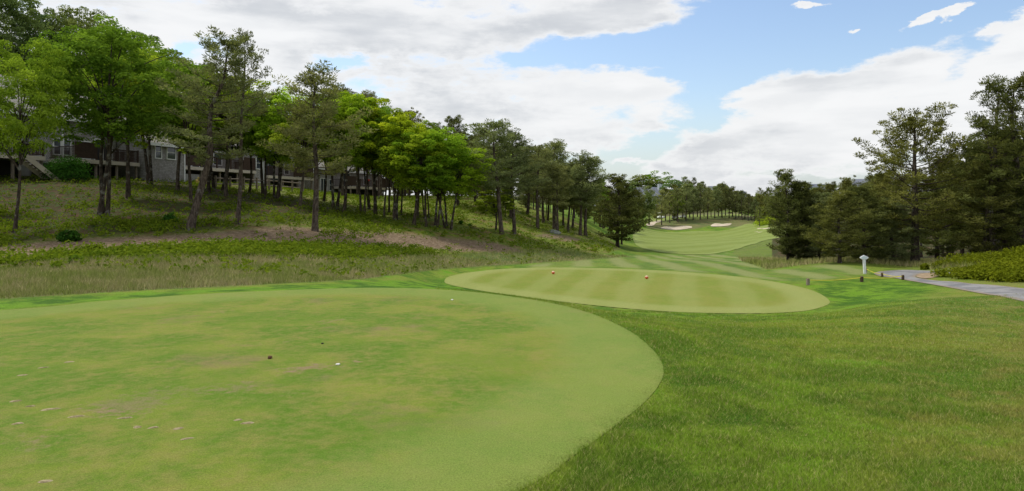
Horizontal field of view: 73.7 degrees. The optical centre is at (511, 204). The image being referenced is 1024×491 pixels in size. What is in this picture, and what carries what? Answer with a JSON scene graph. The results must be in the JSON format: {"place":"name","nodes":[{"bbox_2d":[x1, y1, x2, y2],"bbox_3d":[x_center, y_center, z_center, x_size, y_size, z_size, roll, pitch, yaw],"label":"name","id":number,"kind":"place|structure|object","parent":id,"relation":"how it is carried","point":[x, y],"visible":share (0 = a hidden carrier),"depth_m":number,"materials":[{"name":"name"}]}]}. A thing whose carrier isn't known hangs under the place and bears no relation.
{"place":"outdoors","nodes":[
{"label":"outdoors","id":0,"kind":"place"},
{"bbox_2d":[0,288,663,490],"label":"tee lawn","id":1,"kind":"structure","parent":0,"point":[476,320],"depth_m":6.23,"materials":[{"name":"green plant"}]},
{"bbox_2d":[0,176,1023,490],"bbox_3d":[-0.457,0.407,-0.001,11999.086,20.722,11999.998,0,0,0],"label":"ground","id":2,"kind":"structure","parent":0,"point":[840,290],"depth_m":28.62,"materials":[{"name":"green plant"}]},
{"bbox_2d":[0,0,43,74],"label":"oak tree","id":3,"kind":"object","parent":2,"relation":"on","point":[20,41],"visible":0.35,"depth_m":64.27,"materials":[{"name":"green plant"}]},
{"bbox_2d":[0,0,75,79],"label":"oak tree","id":4,"kind":"object","parent":2,"relation":"on","point":[31,9],"visible":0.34,"depth_m":64.55,"materials":[{"name":"green plant"}]},
{"bbox_2d":[0,38,78,232],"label":"oak tree","id":5,"kind":"object","parent":2,"relation":"on","point":[45,116],"visible":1,"depth_m":31.72,"materials":[{"name":"green plant"}]},
{"bbox_2d":[9,14,91,86],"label":"oak tree","id":6,"kind":"object","parent":2,"relation":"on","point":[43,16],"visible":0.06,"depth_m":67.54,"materials":[{"name":"green plant"}]},
{"bbox_2d":[36,154,97,181],"bbox_3d":[-34.202,-2.745,52.512,4.076,2.422,4.045,0,0,0],"label":"juniper bush","id":7,"kind":"object","parent":2,"relation":"on","point":[70,165],"visible":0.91,"depth_m":52.06,"materials":[{"name":"green plant"}]},
{"bbox_2d":[56,230,81,241],"bbox_3d":[-18.946,1.382,29.218,1.044,0.662,1.135,0,0,0],"label":"shrub","id":8,"kind":"object","parent":2,"relation":"on","point":[71,235],"visible":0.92,"depth_m":29.02,"materials":[{"name":"green plant"}]},
{"bbox_2d":[0,75,139,180],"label":"townhouse","id":9,"kind":"structure","parent":2,"relation":"on","point":[88,150],"depth_m":55.25,"materials":[{"name":"grey"}]},
{"bbox_2d":[21,4,118,97],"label":"oak tree","id":10,"kind":"object","parent":2,"relation":"on","point":[89,24],"visible":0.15,"depth_m":70.04,"materials":[{"name":"green plant"}]},
{"bbox_2d":[22,14,208,217],"bbox_3d":[-22.110,-4.579,37.291,8.646,11.045,8.812,3,0,0],"label":"oak tree","id":11,"kind":"object","parent":2,"relation":"on","point":[108,101],"visible":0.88,"depth_m":36.51,"materials":[{"name":"green plant"}]},
{"bbox_2d":[89,40,175,198],"bbox_3d":[-25.359,-5.439,45.496,5.686,10.672,5.712,0,0,-18],"label":"oak tree","id":12,"kind":"object","parent":2,"relation":"on","point":[128,185],"visible":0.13,"depth_m":45.19,"materials":[{"name":"green plant"}]},
{"bbox_2d":[116,30,164,108],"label":"oak tree","id":13,"kind":"object","parent":2,"relation":"on","point":[134,37],"visible":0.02,"depth_m":77.19,"materials":[{"name":"green plant"}]},
{"bbox_2d":[74,47,210,184],"bbox_3d":[-30.304,-7.077,56.895,11.644,11.462,9.941,0,0,-16],"label":"oak tree","id":14,"kind":"object","parent":2,"relation":"on","point":[149,173],"visible":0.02,"depth_m":55.80,"materials":[{"name":"green plant"}]},
{"bbox_2d":[142,60,222,190],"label":"oak tree","id":15,"kind":"object","parent":2,"relation":"on","point":[177,186],"visible":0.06,"depth_m":52.25,"materials":[{"name":"green plant"}]},
{"bbox_2d":[143,89,226,201],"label":"oak tree","id":16,"kind":"object","parent":2,"relation":"on","point":[184,125],"visible":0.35,"depth_m":46.25,"materials":[{"name":"green plant"}]},
{"bbox_2d":[116,116,262,184],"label":"townhouse","id":17,"kind":"structure","parent":2,"relation":"on","point":[164,160],"depth_m":63.11,"materials":[{"name":"grey wood"}]},
{"bbox_2d":[166,147,175,159],"bbox_3d":[-31.359,-4.775,62.818,0.110,1.330,1.080,0,0,19],"label":"window","id":18,"kind":"structure","parent":17,"relation":"in","point":[170,151],"depth_m":62.75,"materials":[{"name":"white glass"}]},
{"bbox_2d":[168,83,235,192],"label":"oak tree","id":19,"kind":"object","parent":2,"relation":"on","point":[209,179],"visible":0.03,"depth_m":53.75,"materials":[{"name":"green plant"}]},
{"bbox_2d":[147,25,271,230],"bbox_3d":[-15.458,-3.802,35.247,5.704,10.738,6.108,0,0,-23],"label":"pine tree","id":20,"kind":"object","parent":2,"relation":"on","point":[209,134],"visible":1,"depth_m":34.70,"materials":[{"name":"green plant"}]},
{"bbox_2d":[181,89,250,189],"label":"oak tree","id":21,"kind":"object","parent":2,"relation":"on","point":[213,181],"visible":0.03,"depth_m":56.35,"materials":[{"name":"green plant"}]},
{"bbox_2d":[184,73,274,195],"bbox_3d":[-21.431,-5.210,52.241,6.745,9.623,4.898,0,0,6],"label":"oak tree","id":22,"kind":"object","parent":2,"relation":"on","point":[228,161],"visible":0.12,"depth_m":52.05,"materials":[{"name":"green plant"}]},
{"bbox_2d":[209,92,274,193],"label":"oak tree","id":23,"kind":"object","parent":2,"relation":"on","point":[250,187],"visible":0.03,"depth_m":56.46,"materials":[{"name":"green plant"}]},
{"bbox_2d":[208,27,285,223],"bbox_3d":[-14.668,-4.173,37.660,3.482,10.975,3.480,0,0,20],"label":"pine tree","id":24,"kind":"object","parent":2,"relation":"on","point":[232,120],"visible":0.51,"depth_m":37.51,"materials":[{"name":"green plant"}]},
{"bbox_2d":[199,175,303,191],"bbox_3d":[-23.525,-1.697,62.905,0.198,1.623,12.993,0,0,23],"label":"rail fence","id":25,"kind":"object","parent":2,"relation":"on","point":[244,179],"visible":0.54,"depth_m":62.83,"materials":[{"name":"grey wood"}]},
{"bbox_2d":[0,177,509,261],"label":"leaf litter","id":26,"kind":"object","parent":2,"relation":"on","point":[206,234],"visible":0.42,"depth_m":33.77,"materials":[{"name":"plant"}]},
{"bbox_2d":[232,99,282,195],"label":"oak tree","id":27,"kind":"object","parent":2,"relation":"on","point":[261,172],"visible":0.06,"depth_m":54.79,"materials":[{"name":"green plant"}]},
{"bbox_2d":[228,86,307,198],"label":"oak tree","id":28,"kind":"object","parent":2,"relation":"on","point":[258,133],"visible":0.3,"depth_m":51.96,"materials":[{"name":"green plant"}]},
{"bbox_2d":[243,99,304,198],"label":"oak tree","id":29,"kind":"object","parent":2,"relation":"on","point":[269,117],"visible":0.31,"depth_m":51.83,"materials":[{"name":"green plant"}]},
{"bbox_2d":[263,159,313,189],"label":"townhouse","id":30,"kind":"structure","parent":2,"relation":"on","point":[290,175],"depth_m":81.17,"materials":[{"name":"brown"}]},
{"bbox_2d":[265,109,344,207],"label":"oak tree","id":31,"kind":"object","parent":2,"relation":"on","point":[278,138],"visible":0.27,"depth_m":48.13,"materials":[{"name":"green plant"}]},
{"bbox_2d":[0,173,617,277],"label":"undergrowth","id":32,"kind":"object","parent":2,"relation":"on","point":[283,248],"visible":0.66,"depth_m":36.22,"materials":[{"name":"green plant"}]},
{"bbox_2d":[255,60,378,231],"bbox_3d":[-10.859,-3.159,38.232,6.510,9.759,6.870,-1,0,-25],"label":"pine tree","id":33,"kind":"object","parent":2,"relation":"on","point":[310,78],"visible":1,"depth_m":37.53,"materials":[{"name":"green plant"}]},
{"bbox_2d":[295,89,373,209],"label":"oak tree","id":34,"kind":"object","parent":2,"relation":"on","point":[341,176],"visible":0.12,"depth_m":50.48,"materials":[{"name":"green plant"}]},
{"bbox_2d":[321,84,359,195],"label":"pine tree","id":35,"kind":"object","parent":2,"relation":"on","point":[353,169],"visible":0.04,"depth_m":73.08,"materials":[{"name":"green plant"}]},
{"bbox_2d":[311,92,380,211],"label":"oak tree","id":36,"kind":"object","parent":2,"relation":"on","point":[358,160],"visible":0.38,"depth_m":49.33,"materials":[{"name":"green plant"}]},
{"bbox_2d":[301,147,391,195],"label":"townhouse","id":37,"kind":"structure","parent":2,"relation":"on","point":[351,182],"depth_m":93.89,"materials":[{"name":"grey"}]},
{"bbox_2d":[335,103,380,210],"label":"oak tree","id":38,"kind":"object","parent":2,"relation":"on","point":[360,200],"visible":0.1,"depth_m":51.74,"materials":[{"name":"green plant"}]},
{"bbox_2d":[350,102,391,213],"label":"oak tree","id":39,"kind":"object","parent":2,"relation":"on","point":[364,153],"visible":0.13,"depth_m":51.18,"materials":[{"name":"green plant"}]},
{"bbox_2d":[361,89,382,194],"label":"pine tree","id":40,"kind":"object","parent":2,"relation":"on","point":[367,94],"visible":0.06,"depth_m":86.92,"materials":[{"name":"green plant"}]},
{"bbox_2d":[363,105,386,209],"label":"oak tree","id":41,"kind":"object","parent":2,"relation":"on","point":[368,201],"visible":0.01,"depth_m":55.85,"materials":[{"name":"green plant"}]},
{"bbox_2d":[343,97,420,214],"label":"oak tree","id":42,"kind":"object","parent":2,"relation":"on","point":[399,114],"visible":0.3,"depth_m":50.84,"materials":[{"name":"green plant"}]},
{"bbox_2d":[367,118,414,217],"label":"oak tree","id":43,"kind":"object","parent":2,"relation":"on","point":[374,156],"visible":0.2,"depth_m":50.31,"materials":[{"name":"green plant"}]},
{"bbox_2d":[374,125,418,219],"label":"oak tree","id":44,"kind":"object","parent":2,"relation":"on","point":[384,154],"visible":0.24,"depth_m":49.20,"materials":[{"name":"green plant"}]},
{"bbox_2d":[364,116,434,220],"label":"oak tree","id":45,"kind":"object","parent":2,"relation":"on","point":[392,127],"visible":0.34,"depth_m":49.08,"materials":[{"name":"green plant"}]},
{"bbox_2d":[404,107,428,197],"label":"pine tree","id":46,"kind":"object","parent":2,"relation":"on","point":[417,120],"visible":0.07,"depth_m":79.29,"materials":[{"name":"green plant"}]},
{"bbox_2d":[379,127,455,225],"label":"oak tree","id":47,"kind":"object","parent":2,"relation":"on","point":[410,181],"visible":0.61,"depth_m":47.73,"materials":[{"name":"green plant"}]},
{"bbox_2d":[389,126,473,227],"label":"oak tree","id":48,"kind":"object","parent":2,"relation":"on","point":[442,178],"visible":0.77,"depth_m":47.84,"materials":[{"name":"green plant"}]},
{"bbox_2d":[421,141,495,229],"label":"oak tree","id":49,"kind":"object","parent":2,"relation":"on","point":[460,187],"visible":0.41,"depth_m":49.56,"materials":[{"name":"green plant"}]},
{"bbox_2d":[439,114,477,202],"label":"pine tree","id":50,"kind":"object","parent":2,"relation":"on","point":[453,122],"visible":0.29,"depth_m":65.25,"materials":[{"name":"green plant"}]},
{"bbox_2d":[464,125,508,210],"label":"pine tree","id":51,"kind":"object","parent":2,"relation":"on","point":[484,154],"visible":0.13,"depth_m":64.27,"materials":[{"name":"green plant"}]},
{"bbox_2d":[458,118,528,234],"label":"pine tree","id":52,"kind":"object","parent":2,"relation":"on","point":[497,135],"visible":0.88,"depth_m":51.19,"materials":[{"name":"green plant"}]},
{"bbox_2d":[473,188,515,229],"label":"oak tree","id":53,"kind":"object","parent":2,"relation":"on","point":[491,200],"visible":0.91,"depth_m":53.09,"materials":[{"name":"green plant"}]},
{"bbox_2d":[0,248,998,298],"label":"tall grass","id":54,"kind":"structure","parent":2,"relation":"on","point":[157,275],"depth_m":19.73,"materials":[{"name":"green plant"}]},
{"bbox_2d":[483,125,550,233],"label":"pine tree","id":55,"kind":"object","parent":2,"relation":"on","point":[521,185],"visible":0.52,"depth_m":53.57,"materials":[{"name":"green plant"}]},
{"bbox_2d":[513,188,535,208],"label":"pine tree","id":56,"kind":"object","parent":2,"relation":"on","point":[525,200],"visible":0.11,"depth_m":100.01,"materials":[{"name":"green plant"}]},
{"bbox_2d":[518,144,564,228],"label":"pine tree","id":57,"kind":"object","parent":2,"relation":"on","point":[539,150],"visible":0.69,"depth_m":63.38,"materials":[{"name":"green plant"}]},
{"bbox_2d":[517,147,567,222],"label":"pine tree","id":58,"kind":"object","parent":2,"relation":"on","point":[542,211],"visible":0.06,"depth_m":72.54,"materials":[{"name":"green plant"}]},
{"bbox_2d":[527,138,579,228],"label":"pine tree","id":59,"kind":"object","parent":2,"relation":"on","point":[558,148],"visible":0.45,"depth_m":68.00,"materials":[{"name":"green plant"}]},
{"bbox_2d":[538,163,577,230],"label":"pine tree","id":60,"kind":"object","parent":2,"relation":"on","point":[569,182],"visible":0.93,"depth_m":63.47,"materials":[{"name":"green plant"}]},
{"bbox_2d":[546,164,588,231],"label":"pine tree","id":61,"kind":"object","parent":2,"relation":"on","point":[568,210],"visible":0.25,"depth_m":68.51,"materials":[{"name":"green plant"}]},
{"bbox_2d":[551,150,611,235],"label":"pine tree","id":62,"kind":"object","parent":2,"relation":"on","point":[581,159],"visible":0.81,"depth_m":66.44,"materials":[{"name":"green plant"}]},
{"bbox_2d":[559,156,608,236],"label":"pine tree","id":63,"kind":"object","parent":2,"relation":"on","point":[596,168],"visible":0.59,"depth_m":67.00,"materials":[{"name":"green plant"}]},
{"bbox_2d":[593,173,656,246],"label":"pine tree","id":64,"kind":"object","parent":2,"relation":"on","point":[619,190],"visible":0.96,"depth_m":84.57,"materials":[{"name":"green plant"}]},
{"bbox_2d":[636,193,656,225],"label":"pine tree","id":65,"kind":"object","parent":2,"relation":"on","point":[651,206],"visible":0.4,"depth_m":172.09,"materials":[{"name":"green plant"}]},
{"bbox_2d":[628,174,664,189],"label":"broadleaf tree","id":66,"kind":"object","parent":2,"relation":"on","point":[639,177],"visible":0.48,"depth_m":340.81,"materials":[{"name":"green plant"}]},
{"bbox_2d":[636,184,664,204],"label":"house","id":67,"kind":"structure","parent":2,"relation":"on","point":[656,189],"depth_m":322.31,"materials":[{"name":"grey"}]},
{"bbox_2d":[643,185,660,224],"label":"pine tree","id":68,"kind":"object","parent":2,"relation":"on","point":[648,187],"visible":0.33,"depth_m":178.20,"materials":[{"name":"green plant"}]},
{"bbox_2d":[641,170,673,186],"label":"broadleaf tree","id":69,"kind":"object","parent":2,"relation":"on","point":[650,176],"visible":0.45,"depth_m":346.73,"materials":[{"name":"green plant"}]},
{"bbox_2d":[654,189,670,224],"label":"pine tree","id":70,"kind":"object","parent":2,"relation":"on","point":[665,204],"visible":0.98,"depth_m":180.18,"materials":[{"name":"green plant"}]},
{"bbox_2d":[662,192,678,222],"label":"pine tree","id":71,"kind":"object","parent":2,"relation":"on","point":[669,206],"visible":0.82,"depth_m":186.25,"materials":[{"name":"green plant"}]},
{"bbox_2d":[671,188,688,221],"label":"pine tree","id":72,"kind":"object","parent":2,"relation":"on","point":[676,193],"visible":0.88,"depth_m":187.93,"materials":[{"name":"green plant"}]},
{"bbox_2d":[679,183,695,220],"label":"pine tree","id":73,"kind":"object","parent":2,"relation":"on","point":[687,189],"visible":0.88,"depth_m":190.38,"materials":[{"name":"green plant"}]},
{"bbox_2d":[688,187,701,219],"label":"pine tree","id":74,"kind":"object","parent":2,"relation":"on","point":[693,204],"visible":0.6,"depth_m":193.65,"materials":[{"name":"green plant"}]},
{"bbox_2d":[690,182,710,219],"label":"pine tree","id":75,"kind":"object","parent":2,"relation":"on","point":[698,188],"visible":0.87,"depth_m":194.54,"materials":[{"name":"green plant"}]},
{"bbox_2d":[728,190,741,218],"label":"pine tree","id":76,"kind":"object","parent":2,"relation":"on","point":[734,201],"visible":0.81,"depth_m":201.43,"materials":[{"name":"green plant"}]},
{"bbox_2d":[735,190,745,219],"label":"pine tree","id":77,"kind":"object","parent":2,"relation":"on","point":[741,199],"visible":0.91,"depth_m":199.02,"materials":[{"name":"green plant"}]},
{"bbox_2d":[741,192,752,220],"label":"pine tree","id":78,"kind":"object","parent":2,"relation":"on","point":[747,200],"visible":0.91,"depth_m":195.63,"materials":[{"name":"green plant"}]},
{"bbox_2d":[761,168,820,260],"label":"pine tree","id":79,"kind":"object","parent":2,"relation":"on","point":[785,179],"visible":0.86,"depth_m":43.96,"materials":[{"name":"green plant"}]},
{"bbox_2d":[772,180,826,259],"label":"pine tree","id":80,"kind":"object","parent":2,"relation":"on","point":[807,212],"visible":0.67,"depth_m":43.67,"materials":[{"name":"green plant"}]},
{"bbox_2d":[794,191,847,259],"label":"pine tree","id":81,"kind":"object","parent":2,"relation":"on","point":[812,248],"visible":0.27,"depth_m":43.72,"materials":[{"name":"green plant"}]},
{"bbox_2d":[801,190,874,262],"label":"pine tree","id":82,"kind":"object","parent":2,"relation":"on","point":[841,198],"visible":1,"depth_m":34.71,"materials":[{"name":"green plant"}]},
{"bbox_2d":[831,175,864,256],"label":"pine tree","id":83,"kind":"object","parent":2,"relation":"on","point":[848,182],"visible":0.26,"depth_m":51.85,"materials":[{"name":"green plant"}]},
{"bbox_2d":[822,184,895,261],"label":"pine tree","id":84,"kind":"object","parent":2,"relation":"on","point":[872,205],"visible":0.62,"depth_m":35.95,"materials":[{"name":"green plant"}]},
{"bbox_2d":[859,174,909,253],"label":"pine tree","id":85,"kind":"object","parent":2,"relation":"on","point":[886,183],"visible":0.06,"depth_m":53.73,"materials":[{"name":"green plant"}]},
{"bbox_2d":[865,196,935,262],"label":"pine tree","id":86,"kind":"object","parent":2,"relation":"on","point":[902,253],"visible":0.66,"depth_m":36.17,"materials":[{"name":"green plant"}]},
{"bbox_2d":[851,101,1004,262],"bbox_3d":[21.727,-1.065,36.315,7.354,8.882,6.599,-1,0,-5],"label":"pine tree","id":87,"kind":"object","parent":2,"relation":"on","point":[909,126],"visible":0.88,"depth_m":35.95,"materials":[{"name":"green plant"}]},
{"bbox_2d":[910,161,974,247],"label":"pine tree","id":88,"kind":"object","parent":2,"relation":"on","point":[950,186],"visible":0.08,"depth_m":51.41,"materials":[{"name":"green plant"}]},
{"bbox_2d":[903,178,982,258],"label":"pine tree","id":89,"kind":"object","parent":2,"relation":"on","point":[944,238],"visible":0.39,"depth_m":40.67,"materials":[{"name":"green plant"}]},
{"bbox_2d":[919,153,966,257],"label":"pine tree","id":90,"kind":"object","parent":2,"relation":"on","point":[932,170],"visible":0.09,"depth_m":45.98,"materials":[{"name":"green plant"}]},
{"bbox_2d":[943,159,983,255],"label":"pine tree","id":91,"kind":"object","parent":2,"relation":"on","point":[962,251],"visible":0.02,"depth_m":55.01,"materials":[{"name":"green plant"}]},
{"bbox_2d":[951,146,985,244],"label":"pine tree","id":92,"kind":"object","parent":2,"relation":"on","point":[967,157],"visible":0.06,"depth_m":66.58,"materials":[{"name":"green plant"}]},
{"bbox_2d":[930,245,1023,282],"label":"shrub thicket","id":93,"kind":"object","parent":2,"relation":"on","point":[1007,265],"visible":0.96,"depth_m":25.40,"materials":[{"name":"green plant"}]},
{"bbox_2d":[937,169,1023,254],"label":"pine tree","id":94,"kind":"object","parent":2,"relation":"on","point":[984,233],"visible":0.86,"depth_m":33.60,"materials":[{"name":"green plant"}]},
{"bbox_2d":[939,115,1023,250],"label":"pine tree","id":95,"kind":"object","parent":2,"relation":"on","point":[988,147],"visible":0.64,"depth_m":33.77,"materials":[{"name":"green plant"}]},
{"bbox_2d":[941,72,1023,250],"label":"pine tree","id":96,"kind":"object","parent":2,"relation":"on","point":[991,88],"visible":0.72,"depth_m":33.78,"materials":[{"name":"green plant"}]},
{"bbox_2d":[973,166,1023,250],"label":"pine tree","id":97,"kind":"object","parent":2,"relation":"on","point":[1015,236],"visible":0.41,"depth_m":33.50,"materials":[{"name":"green plant"}]},
{"bbox_2d":[978,71,1023,246],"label":"pine tree","id":98,"kind":"object","parent":2,"relation":"on","point":[1015,183],"visible":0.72,"depth_m":33.47,"materials":[{"name":"green plant"}]},
{"bbox_2d":[0,0,1023,195],"label":"sky","id":99,"kind":"structure","parent":0,"point":[737,93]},
{"bbox_2d":[444,267,829,312],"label":"tee lawn","id":100,"kind":"structure","parent":0,"point":[670,291],"depth_m":23.99,"materials":[{"name":"green plant"}]},
{"bbox_2d":[651,214,740,221],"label":"fairway","id":101,"kind":"structure","parent":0,"point":[702,217],"depth_m":204.56,"materials":[{"name":"green plant"}]},
{"bbox_2d":[699,186,717,218],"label":"pine tree","id":102,"kind":"object","parent":101,"relation":"on","point":[707,209],"visible":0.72,"depth_m":198.46,"materials":[{"name":"green plant"}]},
{"bbox_2d":[710,185,723,217],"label":"pine tree","id":103,"kind":"object","parent":101,"relation":"on","point":[716,195],"visible":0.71,"depth_m":201.01,"materials":[{"name":"green plant"}]},
{"bbox_2d":[715,182,728,217],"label":"pine tree","id":104,"kind":"object","parent":101,"relation":"on","point":[721,206],"visible":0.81,"depth_m":203.60,"materials":[{"name":"green plant"}]},
{"bbox_2d":[723,188,734,217],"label":"pine tree","id":105,"kind":"object","parent":101,"relation":"on","point":[727,195],"visible":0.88,"depth_m":203.88,"materials":[{"name":"green plant"}]},
{"bbox_2d":[633,224,781,253],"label":"fairway","id":106,"kind":"structure","parent":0,"point":[701,242],"depth_m":113.01,"materials":[{"name":"green plant"}]},
{"bbox_2d":[435,287,1023,490],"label":"rough grass","id":107,"kind":"structure","parent":0,"point":[827,481],"depth_m":5.78,"materials":[{"name":"green plant"}]},
{"bbox_2d":[874,270,1023,300],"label":"cart path","id":108,"kind":"structure","parent":0,"point":[997,290],"depth_m":22.47,"materials":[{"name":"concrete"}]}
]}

